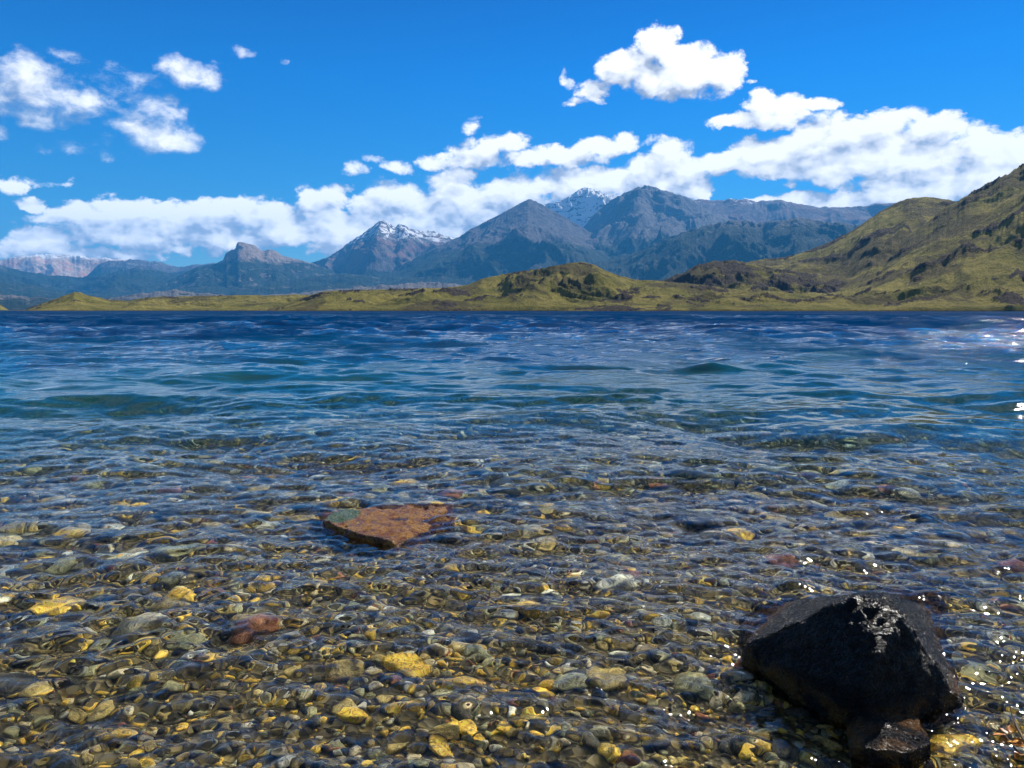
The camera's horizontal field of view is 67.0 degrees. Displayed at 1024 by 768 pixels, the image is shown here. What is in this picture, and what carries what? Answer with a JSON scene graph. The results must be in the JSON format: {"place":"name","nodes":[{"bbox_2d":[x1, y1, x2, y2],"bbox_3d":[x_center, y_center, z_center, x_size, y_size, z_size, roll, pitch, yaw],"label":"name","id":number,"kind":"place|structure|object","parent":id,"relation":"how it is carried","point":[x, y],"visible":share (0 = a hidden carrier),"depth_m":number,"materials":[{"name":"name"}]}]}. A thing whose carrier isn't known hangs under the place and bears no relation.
{"place":"outdoors","nodes":[
{"label":"outdoors","id":0,"kind":"place"},
{"bbox_2d":[0,305,7,310],"bbox_3d":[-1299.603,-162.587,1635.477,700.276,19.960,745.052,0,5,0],"label":"hills","id":1,"kind":"structure","parent":0,"point":[2,308],"depth_m":1582.06,"materials":[{"name":"green plant"}]},
{"bbox_2d":[0,254,125,276],"bbox_3d":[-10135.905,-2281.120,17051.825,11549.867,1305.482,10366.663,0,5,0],"label":"mountain range","id":2,"kind":"structure","parent":0,"point":[66,265],"depth_m":17314.07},
{"bbox_2d":[0,265,178,294],"bbox_3d":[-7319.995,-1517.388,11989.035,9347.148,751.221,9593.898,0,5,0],"label":"mountain range","id":3,"kind":"structure","parent":0,"point":[138,279],"depth_m":11333.16,"materials":[{"name":"grey stone"}]},
{"bbox_2d":[83,259,214,277],"bbox_3d":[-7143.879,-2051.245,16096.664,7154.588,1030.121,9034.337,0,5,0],"label":"mountain range","id":4,"kind":"structure","parent":0,"point":[107,267],"depth_m":15208.25,"materials":[{"name":"stone"}]},
{"bbox_2d":[9,292,309,310],"bbox_3d":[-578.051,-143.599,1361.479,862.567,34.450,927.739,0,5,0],"label":"hills","id":5,"kind":"structure","parent":0,"point":[76,301],"depth_m":1130.47,"materials":[{"name":"green plant"}]},
{"bbox_2d":[0,273,401,298],"bbox_3d":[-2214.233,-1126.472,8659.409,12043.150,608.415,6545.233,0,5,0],"label":"foothills","id":6,"kind":"structure","parent":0,"point":[325,282],"depth_m":8930.69,"materials":[{"name":"green plant"}]},
{"bbox_2d":[157,242,341,290],"bbox_3d":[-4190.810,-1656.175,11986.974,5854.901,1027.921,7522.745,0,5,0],"label":"mountain","id":7,"kind":"structure","parent":0,"point":[243,266],"depth_m":10815.40,"materials":[{"name":"grey stone"}]},
{"bbox_2d":[0,279,636,309],"bbox_3d":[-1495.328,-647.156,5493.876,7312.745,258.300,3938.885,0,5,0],"label":"foothills","id":8,"kind":"structure","parent":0,"point":[13,302],"depth_m":5692.94,"materials":[{"name":"green plant"}]},
{"bbox_2d":[312,220,454,276],"bbox_3d":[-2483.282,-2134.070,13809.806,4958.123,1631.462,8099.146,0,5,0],"label":"mountain","id":9,"kind":"structure","parent":0,"point":[380,248],"depth_m":12686.93,"materials":[{"name":"grey stone"}]},
{"bbox_2d":[379,199,628,284],"bbox_3d":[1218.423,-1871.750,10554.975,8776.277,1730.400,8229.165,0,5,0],"label":"mountain","id":10,"kind":"structure","parent":0,"point":[528,234],"depth_m":9919.66,"materials":[{"name":"grey stone"}]},
{"bbox_2d":[267,262,742,310],"bbox_3d":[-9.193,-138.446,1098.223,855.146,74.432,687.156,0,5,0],"label":"hills","id":11,"kind":"structure","parent":0,"point":[567,286],"depth_m":906.19,"materials":[{"name":"green plant"}]},
{"bbox_2d":[0,310,1023,767],"bbox_3d":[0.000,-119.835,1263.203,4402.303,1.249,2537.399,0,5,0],"label":"water","id":12,"kind":"structure","parent":0,"point":[634,538],"depth_m":4.30,"materials":[{"name":"blue liquid"}]},
{"bbox_2d":[322,505,447,547],"bbox_3d":[-0.761,1.003,4.434,0.889,0.494,0.881,0,5,0],"label":"sunken rock","id":13,"kind":"object","parent":12,"relation":"in","point":[383,527],"visible":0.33,"depth_m":4.34,"materials":[{"name":"brown stone"}]},
{"bbox_2d":[742,591,960,725],"bbox_3d":[1.271,0.876,2.999,0.795,0.549,1.636,3,6,26],"label":"boulder","id":14,"kind":"object","parent":12,"relation":"in","point":[839,659],"visible":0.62,"depth_m":2.37,"materials":[{"name":"black stone"}]},
{"bbox_2d":[992,705,1023,760],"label":"leafy twig","id":15,"kind":"object","parent":12,"relation":"in","point":[1017,742],"visible":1,"depth_m":2.14,"materials":[{"name":"brown plant"}]},
{"bbox_2d":[0,0,1023,266],"label":"sky","id":16,"kind":"structure","parent":0,"point":[178,133],"materials":[{"name":"blue"}]},
{"bbox_2d":[544,187,619,226],"bbox_3d":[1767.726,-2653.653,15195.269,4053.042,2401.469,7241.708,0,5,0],"label":"mountain","id":17,"kind":"structure","parent":0,"point":[581,207],"depth_m":14656.46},
{"bbox_2d":[583,185,731,257],"bbox_3d":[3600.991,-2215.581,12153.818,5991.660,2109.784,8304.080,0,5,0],"label":"mountain","id":18,"kind":"structure","parent":0,"point":[638,218],"depth_m":11712.08,"materials":[{"name":"grey stone"}]},
{"bbox_2d":[594,217,859,280],"bbox_3d":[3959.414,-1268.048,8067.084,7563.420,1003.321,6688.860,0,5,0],"label":"foothills","id":19,"kind":"structure","parent":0,"point":[683,252],"depth_m":7665.15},
{"bbox_2d":[661,260,848,293],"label":"hills","id":20,"kind":"structure","parent":0,"point":[737,275],"depth_m":1311.28,"materials":[{"name":"green plant"}]},
{"bbox_2d":[693,198,894,224],"bbox_3d":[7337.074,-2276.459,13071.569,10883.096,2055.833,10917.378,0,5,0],"label":"mountain","id":21,"kind":"structure","parent":0,"point":[747,210],"depth_m":13500.38,"materials":[{"name":"grey stone"}]},
{"bbox_2d":[567,274,1023,310],"bbox_3d":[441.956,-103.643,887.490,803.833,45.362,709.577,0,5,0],"label":"hills","id":22,"kind":"structure","parent":0,"point":[992,294],"depth_m":720.28,"materials":[{"name":"green plant"}]},
{"bbox_2d":[746,197,957,294],"bbox_3d":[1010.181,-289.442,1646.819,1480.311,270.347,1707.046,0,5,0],"label":"hills","id":23,"kind":"structure","parent":0,"point":[867,249],"depth_m":1612.20,"materials":[{"name":"green plant"}]},
{"bbox_2d":[822,163,1023,296],"bbox_3d":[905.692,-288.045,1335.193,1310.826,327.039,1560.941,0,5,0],"label":"hills","id":24,"kind":"structure","parent":0,"point":[977,235],"depth_m":1078.79,"materials":[{"name":"green plant"}]},
{"bbox_3d":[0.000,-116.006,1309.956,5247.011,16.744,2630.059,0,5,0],"label":"lake bed","id":25,"kind":"structure","parent":0,"visible":0},
{"bbox_2d":[846,710,930,765],"bbox_3d":[1.071,1.055,2.225,0.232,0.214,0.258,1,6,15],"label":"rock","id":26,"kind":"object","parent":25,"relation":"on","point":[881,738],"visible":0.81,"depth_m":2.15,"materials":[{"name":"brown stone"}]}
]}

